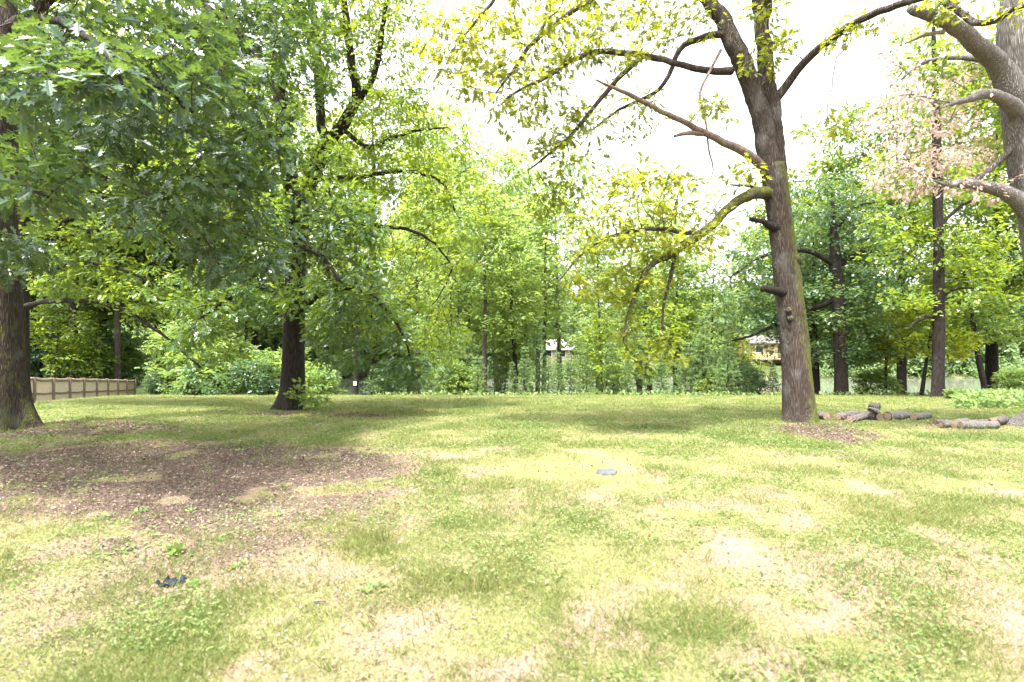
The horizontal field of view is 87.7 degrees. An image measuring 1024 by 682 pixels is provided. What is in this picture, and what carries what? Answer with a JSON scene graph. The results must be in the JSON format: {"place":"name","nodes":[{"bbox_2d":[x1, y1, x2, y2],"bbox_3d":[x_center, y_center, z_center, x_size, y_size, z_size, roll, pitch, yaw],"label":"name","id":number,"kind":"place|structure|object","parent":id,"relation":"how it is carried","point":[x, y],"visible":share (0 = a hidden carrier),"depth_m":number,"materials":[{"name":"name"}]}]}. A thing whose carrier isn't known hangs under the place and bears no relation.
{"place":"outdoors","nodes":[
{"label":"outdoors","id":0,"kind":"place"},
{"bbox_2d":[0,332,1023,681],"bbox_3d":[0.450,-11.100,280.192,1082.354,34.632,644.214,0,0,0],"label":"ground","id":1,"kind":"structure","parent":0,"point":[748,550],"depth_m":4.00,"materials":[{"name":"plant"}]},
{"bbox_2d":[30,317,90,377],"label":"shrub","id":2,"kind":"object","parent":1,"relation":"on","point":[35,371],"visible":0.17,"depth_m":49.43,"materials":[{"name":"green plant"}]},
{"bbox_2d":[30,297,104,377],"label":"sapling","id":3,"kind":"object","parent":1,"relation":"on","point":[55,349],"visible":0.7,"depth_m":46.94,"materials":[{"name":"green plant"}]},
{"bbox_2d":[30,377,135,401],"bbox_3d":[-27.920,3.159,34.249,0.135,3.773,26.565,0,0,-22],"label":"wooden fence","id":4,"kind":"object","parent":1,"relation":"on","point":[45,389],"visible":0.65,"depth_m":34.30,"materials":[{"name":"beige wood"}]},
{"bbox_2d":[58,308,121,378],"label":"sapling","id":5,"kind":"object","parent":1,"relation":"on","point":[83,333],"visible":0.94,"depth_m":47.57,"materials":[{"name":"green plant"}]},
{"bbox_2d":[22,97,160,376],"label":"broad tree","id":6,"kind":"object","parent":1,"relation":"on","point":[32,297],"visible":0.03,"depth_m":52.07,"materials":[{"name":"green plant"}]},
{"bbox_2d":[33,323,151,379],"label":"shrub","id":7,"kind":"object","parent":1,"relation":"on","point":[108,338],"visible":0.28,"depth_m":51.38,"materials":[{"name":"green plant"}]},
{"bbox_2d":[19,92,176,378],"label":"hardwood tree","id":8,"kind":"object","parent":1,"relation":"on","point":[72,306],"depth_m":50.02,"materials":[{"name":"green plant"}]},
{"bbox_2d":[30,69,176,379],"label":"hardwood tree","id":9,"kind":"object","parent":1,"relation":"on","point":[117,345],"visible":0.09,"depth_m":48.32,"materials":[{"name":"green plant"}]},
{"bbox_2d":[79,337,159,385],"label":"shrub","id":10,"kind":"object","parent":1,"relation":"on","point":[137,360],"visible":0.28,"depth_m":53.27,"materials":[{"name":"green plant"}]},
{"bbox_2d":[19,0,226,337],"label":"broad tree","id":11,"kind":"object","parent":1,"relation":"on","point":[137,327],"visible":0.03,"depth_m":54.70,"materials":[{"name":"green plant"}]},
{"bbox_2d":[17,0,257,403],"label":"shade tree","id":12,"kind":"object","parent":1,"relation":"on","point":[117,290],"visible":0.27,"depth_m":15.07,"materials":[{"name":"green plant"}]},
{"bbox_2d":[141,368,179,394],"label":"shrub","id":13,"kind":"object","parent":1,"relation":"on","point":[150,385],"visible":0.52,"depth_m":43.73,"materials":[{"name":"green plant"}]},
{"bbox_2d":[52,41,273,379],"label":"broad tree","id":14,"kind":"object","parent":1,"relation":"on","point":[103,315],"visible":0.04,"depth_m":53.55,"materials":[{"name":"green plant"}]},
{"bbox_2d":[0,0,340,431],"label":"oak tree","id":15,"kind":"object","parent":1,"relation":"on","point":[98,75],"visible":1,"depth_m":6.75,"materials":[{"name":"green plant"}]},
{"bbox_2d":[162,538,185,555],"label":"weed","id":16,"kind":"object","parent":1,"relation":"on","point":[171,549],"visible":0.96,"depth_m":3.99,"materials":[{"name":"green plant"}]},
{"bbox_2d":[135,315,231,393],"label":"shrub","id":17,"kind":"object","parent":1,"relation":"on","point":[155,350],"visible":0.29,"depth_m":45.30,"materials":[{"name":"green plant"}]},
{"bbox_2d":[155,340,228,394],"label":"shrub","id":18,"kind":"object","parent":1,"relation":"on","point":[171,374],"visible":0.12,"depth_m":43.22,"materials":[{"name":"green plant"}]},
{"bbox_2d":[168,354,236,395],"bbox_3d":[-22.788,3.348,39.245,4.780,5.162,5.037,0,-2,30],"label":"shrub","id":19,"kind":"object","parent":1,"relation":"on","point":[191,375],"visible":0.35,"depth_m":38.49,"materials":[{"name":"green plant"}]},
{"bbox_2d":[34,60,379,360],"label":"broad tree","id":20,"kind":"object","parent":1,"relation":"on","point":[256,338],"visible":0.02,"depth_m":54.93,"materials":[{"name":"green plant"}]},
{"bbox_2d":[137,93,284,338],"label":"hardwood tree","id":21,"kind":"object","parent":1,"relation":"on","point":[259,283],"visible":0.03,"depth_m":53.92,"materials":[{"name":"green plant"}]},
{"bbox_2d":[173,339,279,395],"bbox_3d":[-21.145,3.017,40.985,8.430,6.481,8.219,-1,3,-23],"label":"shrub","id":22,"kind":"object","parent":1,"relation":"on","point":[255,353],"visible":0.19,"depth_m":39.18,"materials":[{"name":"green plant"}]},
{"bbox_2d":[200,355,280,395],"bbox_3d":[-19.193,3.206,38.379,5.911,4.682,5.609,4,-1,16],"label":"shrub","id":23,"kind":"object","parent":1,"relation":"on","point":[241,368],"visible":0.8,"depth_m":37.28,"materials":[{"name":"green plant"}]},
{"bbox_2d":[246,346,324,394],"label":"shrub","id":24,"kind":"object","parent":1,"relation":"on","point":[278,361],"visible":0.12,"depth_m":41.52,"materials":[{"name":"green plant"}]},
{"bbox_2d":[138,0,450,410],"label":"oak tree","id":25,"kind":"object","parent":1,"relation":"on","point":[291,295],"visible":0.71,"depth_m":12.10,"materials":[{"name":"green plant"}]},
{"bbox_2d":[275,361,346,395],"bbox_3d":[-12.799,3.037,33.965,4.202,3.623,4.310,-1,1,3],"label":"shrub","id":26,"kind":"object","parent":1,"relation":"on","point":[322,375],"visible":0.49,"depth_m":33.59,"materials":[{"name":"green plant"}]},
{"bbox_2d":[260,92,380,391],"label":"hardwood tree","id":27,"kind":"object","parent":1,"relation":"on","point":[362,128],"visible":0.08,"depth_m":45.56,"materials":[{"name":"green plant"}]},
{"bbox_2d":[328,172,386,394],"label":"tree","id":28,"kind":"object","parent":1,"relation":"on","point":[355,386],"visible":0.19,"depth_m":26.41,"materials":[{"name":"green plant"}]},
{"bbox_2d":[246,0,502,403],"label":"forked tree","id":29,"kind":"object","parent":1,"relation":"on","point":[346,26],"visible":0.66,"depth_m":14.44,"materials":[{"name":"green plant"}]},
{"bbox_2d":[307,83,454,384],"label":"broad tree","id":30,"kind":"object","parent":1,"relation":"on","point":[374,166],"visible":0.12,"depth_m":58.46,"materials":[{"name":"green plant"}]},
{"bbox_2d":[360,355,420,395],"bbox_3d":[-6.512,2.186,28.467,3.146,2.859,3.315,-2,-1,29],"label":"shrub","id":31,"kind":"object","parent":1,"relation":"on","point":[379,389],"visible":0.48,"depth_m":28.17,"materials":[{"name":"green plant"}]},
{"bbox_2d":[373,159,470,394],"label":"hardwood tree","id":32,"kind":"object","parent":1,"relation":"on","point":[405,233],"visible":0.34,"depth_m":35.15,"materials":[{"name":"green plant"}]},
{"bbox_2d":[360,144,496,394],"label":"broad tree","id":33,"kind":"object","parent":1,"relation":"on","point":[406,303],"visible":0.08,"depth_m":47.52,"materials":[{"name":"green plant"}]},
{"bbox_2d":[402,322,460,390],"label":"sapling","id":34,"kind":"object","parent":1,"relation":"on","point":[421,326],"visible":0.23,"depth_m":27.91,"materials":[{"name":"green plant"}]},
{"bbox_2d":[429,340,457,394],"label":"young pine","id":35,"kind":"object","parent":1,"relation":"on","point":[438,381],"visible":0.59,"depth_m":25.68,"materials":[{"name":"green plant"}]},
{"bbox_2d":[418,234,474,359],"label":"slender tree","id":36,"kind":"object","parent":1,"relation":"on","point":[456,299],"visible":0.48,"depth_m":28.76,"materials":[{"name":"green plant"}]},
{"bbox_2d":[398,94,500,376],"bbox_3d":[-4.747,-5.949,41.509,9.466,24.056,10.486,0,-1,32],"label":"hardwood tree","id":37,"kind":"object","parent":1,"relation":"on","point":[464,135],"visible":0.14,"depth_m":39.33,"materials":[{"name":"green plant"}]},
{"bbox_2d":[428,359,487,394],"bbox_3d":[-2.666,2.028,26.707,2.971,2.315,2.896,2,0,41],"label":"shrub","id":38,"kind":"object","parent":1,"relation":"on","point":[462,373],"visible":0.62,"depth_m":26.35,"materials":[{"name":"green plant"}]},
{"bbox_2d":[430,210,488,391],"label":"slender tree","id":39,"kind":"object","parent":1,"relation":"on","point":[463,310],"visible":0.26,"depth_m":32.84,"materials":[{"name":"green plant"}]},
{"bbox_2d":[453,330,481,394],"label":"young pine","id":40,"kind":"object","parent":1,"relation":"on","point":[471,353],"visible":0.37,"depth_m":27.12,"materials":[{"name":"green plant"}]},
{"bbox_2d":[467,354,488,394],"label":"young pine","id":41,"kind":"object","parent":1,"relation":"on","point":[475,380],"visible":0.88,"depth_m":25.44,"materials":[{"name":"green plant"}]},
{"bbox_2d":[473,567,494,592],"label":"weed","id":42,"kind":"object","parent":1,"relation":"on","point":[480,581],"visible":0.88,"depth_m":3.43,"materials":[{"name":"green plant"}]},
{"bbox_2d":[429,144,543,393],"bbox_3d":[-1.756,-3.756,35.752,8.303,18.410,7.495,-3,1,31],"label":"hardwood tree","id":43,"kind":"object","parent":1,"relation":"on","point":[509,169],"visible":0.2,"depth_m":35.03,"materials":[{"name":"green plant"}]},
{"bbox_2d":[435,173,544,393],"bbox_3d":[-1.051,-2.724,27.531,5.102,11.888,5.652,-2,2,-44],"label":"hardwood tree","id":44,"kind":"object","parent":1,"relation":"on","point":[484,298],"visible":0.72,"depth_m":26.96,"materials":[{"name":"green plant"}]},
{"bbox_2d":[488,340,509,394],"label":"young pine","id":45,"kind":"object","parent":1,"relation":"on","point":[500,377],"visible":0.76,"depth_m":29.22,"materials":[{"name":"green plant"}]},
{"bbox_2d":[487,301,533,391],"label":"sapling","id":46,"kind":"object","parent":1,"relation":"on","point":[506,358],"visible":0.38,"depth_m":29.91,"materials":[{"name":"green plant"}]},
{"bbox_2d":[0,405,1023,681],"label":"leaf litter","id":47,"kind":"object","parent":1,"relation":"on","point":[188,471],"visible":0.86,"depth_m":5.47,"materials":[{"name":"brown plant"}]},
{"bbox_2d":[0,413,1023,681],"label":"clover","id":48,"kind":"object","parent":1,"relation":"on","point":[620,675],"visible":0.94,"depth_m":4.11,"materials":[{"name":"green plant"}]},
{"bbox_2d":[470,199,554,394],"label":"hardwood tree","id":49,"kind":"object","parent":1,"relation":"on","point":[519,324],"visible":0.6,"depth_m":28.31,"materials":[{"name":"green plant"}]},
{"bbox_2d":[477,139,565,391],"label":"hardwood tree","id":50,"kind":"object","parent":1,"relation":"on","point":[500,167],"visible":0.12,"depth_m":40.73,"materials":[{"name":"green plant"}]},
{"bbox_2d":[515,346,533,394],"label":"young pine","id":51,"kind":"object","parent":1,"relation":"on","point":[521,380],"visible":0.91,"depth_m":26.00,"materials":[{"name":"green plant"}]},
{"bbox_2d":[39,273,1023,378],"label":"wood","id":52,"kind":"object","parent":1,"relation":"on","point":[1011,356],"visible":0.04,"depth_m":74.49,"materials":[{"name":"green plant"}]},
{"bbox_2d":[497,185,572,393],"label":"hardwood tree","id":53,"kind":"object","parent":1,"relation":"on","point":[548,296],"visible":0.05,"depth_m":44.03,"materials":[{"name":"green plant"}]},
{"bbox_2d":[523,320,550,394],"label":"young pine","id":54,"kind":"object","parent":1,"relation":"on","point":[536,370],"visible":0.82,"depth_m":27.43,"materials":[{"name":"green plant"}]},
{"bbox_2d":[493,188,589,393],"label":"slender tree","id":55,"kind":"object","parent":1,"relation":"on","point":[549,255],"visible":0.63,"depth_m":31.54,"materials":[{"name":"green plant"}]},
{"bbox_2d":[540,355,554,394],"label":"young pine","id":56,"kind":"object","parent":1,"relation":"on","point":[547,386],"visible":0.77,"depth_m":27.28,"materials":[{"name":"green plant"}]},
{"bbox_2d":[496,147,610,390],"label":"hardwood tree","id":57,"kind":"object","parent":1,"relation":"on","point":[572,209],"visible":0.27,"depth_m":45.63,"materials":[{"name":"green plant"}]},
{"bbox_2d":[549,352,566,394],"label":"young pine","id":58,"kind":"object","parent":1,"relation":"on","point":[558,383],"visible":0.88,"depth_m":26.19,"materials":[{"name":"green plant"}]},
{"bbox_2d":[540,336,584,359],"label":"lake house","id":59,"kind":"structure","parent":1,"relation":"on","point":[551,351],"depth_m":92.00,"materials":[{"name":"beige"}]},
{"bbox_2d":[558,357,581,395],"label":"young pine","id":60,"kind":"object","parent":1,"relation":"on","point":[570,380],"visible":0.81,"depth_m":28.95,"materials":[{"name":"green plant"}]},
{"bbox_2d":[571,347,594,394],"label":"young pine","id":61,"kind":"object","parent":1,"relation":"on","point":[580,360],"visible":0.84,"depth_m":26.88,"materials":[{"name":"green plant"}]},
{"bbox_2d":[556,327,612,391],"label":"sapling","id":62,"kind":"object","parent":1,"relation":"on","point":[590,354],"visible":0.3,"depth_m":30.64,"materials":[{"name":"green plant"}]},
{"bbox_2d":[579,222,627,393],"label":"slender tree","id":63,"kind":"object","parent":1,"relation":"on","point":[599,310],"visible":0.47,"depth_m":27.85,"materials":[{"name":"green plant"}]},
{"bbox_2d":[568,221,641,391],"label":"hardwood tree","id":64,"kind":"object","parent":1,"relation":"on","point":[588,311],"visible":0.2,"depth_m":35.46,"materials":[{"name":"green plant"}]},
{"bbox_2d":[584,313,634,393],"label":"sapling","id":65,"kind":"object","parent":1,"relation":"on","point":[597,345],"visible":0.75,"depth_m":26.74,"materials":[{"name":"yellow plant"}]},
{"bbox_2d":[601,341,623,394],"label":"young pine","id":66,"kind":"object","parent":1,"relation":"on","point":[610,354],"visible":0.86,"depth_m":25.95,"materials":[{"name":"green plant"}]},
{"bbox_2d":[619,358,634,394],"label":"young pine","id":67,"kind":"object","parent":1,"relation":"on","point":[624,377],"visible":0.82,"depth_m":25.29,"materials":[{"name":"green plant"}]},
{"bbox_2d":[624,322,653,394],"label":"young pine","id":68,"kind":"object","parent":1,"relation":"on","point":[639,377],"visible":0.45,"depth_m":28.61,"materials":[{"name":"green plant"}]},
{"bbox_2d":[584,186,698,394],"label":"hardwood tree","id":69,"kind":"object","parent":1,"relation":"on","point":[634,211],"visible":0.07,"depth_m":45.66,"materials":[{"name":"green plant"}]},
{"bbox_2d":[607,298,695,393],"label":"sapling","id":70,"kind":"object","parent":1,"relation":"on","point":[672,331],"visible":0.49,"depth_m":29.46,"materials":[{"name":"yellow plant"}]},
{"bbox_2d":[651,352,670,394],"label":"young pine","id":71,"kind":"object","parent":1,"relation":"on","point":[660,377],"visible":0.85,"depth_m":27.27,"materials":[{"name":"green plant"}]},
{"bbox_2d":[606,214,718,390],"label":"hardwood tree","id":72,"kind":"object","parent":1,"relation":"on","point":[634,262],"visible":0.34,"depth_m":32.96,"materials":[{"name":"green plant"}]},
{"bbox_2d":[626,224,716,394],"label":"hardwood tree","id":73,"kind":"object","parent":1,"relation":"on","point":[688,263],"visible":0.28,"depth_m":32.05,"materials":[{"name":"green plant"}]},
{"bbox_2d":[675,340,696,394],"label":"young pine","id":74,"kind":"object","parent":1,"relation":"on","point":[678,389],"visible":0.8,"depth_m":26.90,"materials":[{"name":"green plant"}]},
{"bbox_2d":[656,308,726,385],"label":"sapling","id":75,"kind":"object","parent":1,"relation":"on","point":[688,350],"visible":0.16,"depth_m":31.99,"materials":[{"name":"green plant"}]},
{"bbox_2d":[372,387,1023,408],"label":"undergrowth","id":76,"kind":"object","parent":1,"relation":"on","point":[989,397],"visible":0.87,"depth_m":19.61,"materials":[{"name":"green plant"}]},
{"bbox_2d":[685,315,715,394],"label":"young pine","id":77,"kind":"object","parent":1,"relation":"on","point":[703,355],"visible":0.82,"depth_m":26.95,"materials":[{"name":"green plant"}]},
{"bbox_2d":[670,246,741,385],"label":"slender tree","id":78,"kind":"object","parent":1,"relation":"on","point":[709,292],"visible":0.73,"depth_m":29.98,"materials":[{"name":"green plant"}]},
{"bbox_2d":[692,367,733,393],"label":"shrub","id":79,"kind":"object","parent":1,"relation":"on","point":[703,380],"visible":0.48,"depth_m":26.66,"materials":[{"name":"green plant"}]},
{"bbox_2d":[412,0,1023,423],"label":"oak tree","id":80,"kind":"object","parent":1,"relation":"on","point":[762,98],"visible":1,"depth_m":9.64,"materials":[{"name":"green plant"}]},
{"bbox_2d":[711,330,743,394],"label":"young pine","id":81,"kind":"object","parent":1,"relation":"on","point":[729,376],"visible":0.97,"depth_m":25.21,"materials":[{"name":"green plant"}]},
{"bbox_2d":[719,316,770,387],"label":"sapling","id":82,"kind":"object","parent":1,"relation":"on","point":[745,357],"visible":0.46,"depth_m":30.80,"materials":[{"name":"green plant"}]},
{"bbox_2d":[727,360,768,394],"bbox_3d":[11.910,2.041,26.936,2.236,2.261,2.122,-4,1,6],"label":"shrub","id":83,"kind":"object","parent":1,"relation":"on","point":[757,379],"visible":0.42,"depth_m":26.56,"materials":[{"name":"green plant"}]},
{"bbox_2d":[738,359,757,394],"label":"young pine","id":84,"kind":"object","parent":1,"relation":"on","point":[748,386],"visible":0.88,"depth_m":26.09,"materials":[{"name":"green plant"}]},
{"bbox_2d":[731,331,780,364],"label":"lake house","id":85,"kind":"structure","parent":1,"relation":"on","point":[758,352],"depth_m":84.00,"materials":[{"name":"yellow"}]},
{"bbox_2d":[764,363,781,394],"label":"young pine","id":86,"kind":"object","parent":1,"relation":"on","point":[772,387],"visible":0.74,"depth_m":27.07,"materials":[{"name":"green plant"}]},
{"bbox_2d":[703,168,909,394],"bbox_3d":[14.484,-2.765,25.692,10.929,11.043,5.198,0,0,-24],"label":"spreading tree","id":87,"kind":"object","parent":1,"relation":"on","point":[833,261],"visible":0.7,"depth_m":24.96,"materials":[{"name":"green plant"}]},
{"bbox_2d":[753,203,879,354],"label":"hardwood tree","id":88,"kind":"object","parent":1,"relation":"on","point":[820,296],"visible":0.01,"depth_m":36.56,"materials":[{"name":"green plant"}]},
{"bbox_2d":[716,155,931,368],"bbox_3d":[21.010,-3.965,36.848,14.120,18.560,11.778,-1,-5,-10],"label":"broad tree","id":89,"kind":"object","parent":1,"relation":"on","point":[763,215],"visible":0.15,"depth_m":36.73,"materials":[{"name":"green plant"}]},
{"bbox_2d":[729,213,920,394],"bbox_3d":[15.034,-1.728,26.280,8.143,10.146,8.926,0,0,32],"label":"evergreen oak","id":90,"kind":"object","parent":1,"relation":"on","point":[815,341],"visible":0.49,"depth_m":25.15,"materials":[{"name":"green plant"}]},
{"bbox_2d":[849,367,904,394],"bbox_3d":[18.781,2.288,27.474,2.552,1.953,2.617,2,-4,19],"label":"shrub","id":91,"kind":"object","parent":1,"relation":"on","point":[863,375],"visible":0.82,"depth_m":27.07,"materials":[{"name":"green plant"}]},
{"bbox_2d":[848,312,914,392],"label":"tree","id":92,"kind":"object","parent":1,"relation":"on","point":[886,360],"visible":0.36,"depth_m":26.63,"materials":[{"name":"green plant"}]},
{"bbox_2d":[882,410,912,419],"bbox_3d":[8.131,1.565,11.234,0.735,0.192,0.200,0,0,-23],"label":"cut log","id":93,"kind":"object","parent":1,"relation":"on","point":[891,415],"visible":0.89,"depth_m":11.15,"materials":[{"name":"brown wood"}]},
{"bbox_2d":[791,86,1014,394],"bbox_3d":[23.213,-5.721,33.791,12.362,20.885,10.312,0,-1,18],"label":"broad tree","id":94,"kind":"object","parent":1,"relation":"on","point":[841,162],"visible":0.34,"depth_m":33.14,"materials":[{"name":"green plant"}]},
{"bbox_2d":[850,8,1021,396],"bbox_3d":[18.066,-5.800,22.171,8.571,16.496,4.750,0,0,0],"label":"straight tree","id":95,"kind":"object","parent":1,"relation":"on","point":[940,292],"visible":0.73,"depth_m":21.82,"materials":[{"name":"green plant"}]},
{"bbox_2d":[851,0,1023,426],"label":"veteran tree","id":96,"kind":"object","parent":1,"relation":"on","point":[1000,62],"visible":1,"depth_m":9.37,"materials":[{"name":"pink plant"}]},
{"bbox_2d":[883,299,992,395],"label":"tree","id":97,"kind":"object","parent":1,"relation":"on","point":[960,352],"visible":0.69,"depth_m":23.39,"materials":[{"name":"green plant"}]},
{"bbox_2d":[853,41,1023,390],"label":"broad tree","id":98,"kind":"object","parent":1,"relation":"on","point":[991,360],"visible":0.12,"depth_m":34.26,"materials":[{"name":"green plant"}]},
{"bbox_2d":[908,242,1023,389],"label":"twin stemmed tree","id":99,"kind":"object","parent":1,"relation":"on","point":[971,320],"visible":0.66,"depth_m":23.50,"materials":[{"name":"green plant"}]},
{"bbox_2d":[928,24,1023,334],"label":"broad tree","id":100,"kind":"object","parent":1,"relation":"on","point":[1005,206],"visible":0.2,"depth_m":29.87,"materials":[{"name":"green plant"}]},
{"bbox_2d":[958,421,999,428],"bbox_3d":[8.547,1.537,9.769,0.711,0.140,0.143,0,0,-3],"label":"cut log","id":101,"kind":"object","parent":1,"relation":"on","point":[979,424],"visible":0.95,"depth_m":9.72,"materials":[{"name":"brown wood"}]},
{"bbox_2d":[959,244,1023,345],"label":"twin stemmed tree","id":102,"kind":"object","parent":1,"relation":"on","point":[1021,269],"visible":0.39,"depth_m":26.37,"materials":[{"name":"green plant"}]},
{"bbox_2d":[988,367,1023,390],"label":"shrub","id":103,"kind":"object","parent":1,"relation":"on","point":[1006,376],"visible":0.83,"depth_m":25.19,"materials":[{"name":"green plant"}]},
{"bbox_2d":[22,0,1019,308],"label":"sky","id":104,"kind":"structure","parent":0,"point":[853,80],"materials":[{"name":"white"}]},
{"bbox_2d":[136,378,1023,395],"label":"pond water","id":105,"kind":"structure","parent":0,"point":[913,385],"depth_m":60.52,"materials":[{"name":"liquid"}]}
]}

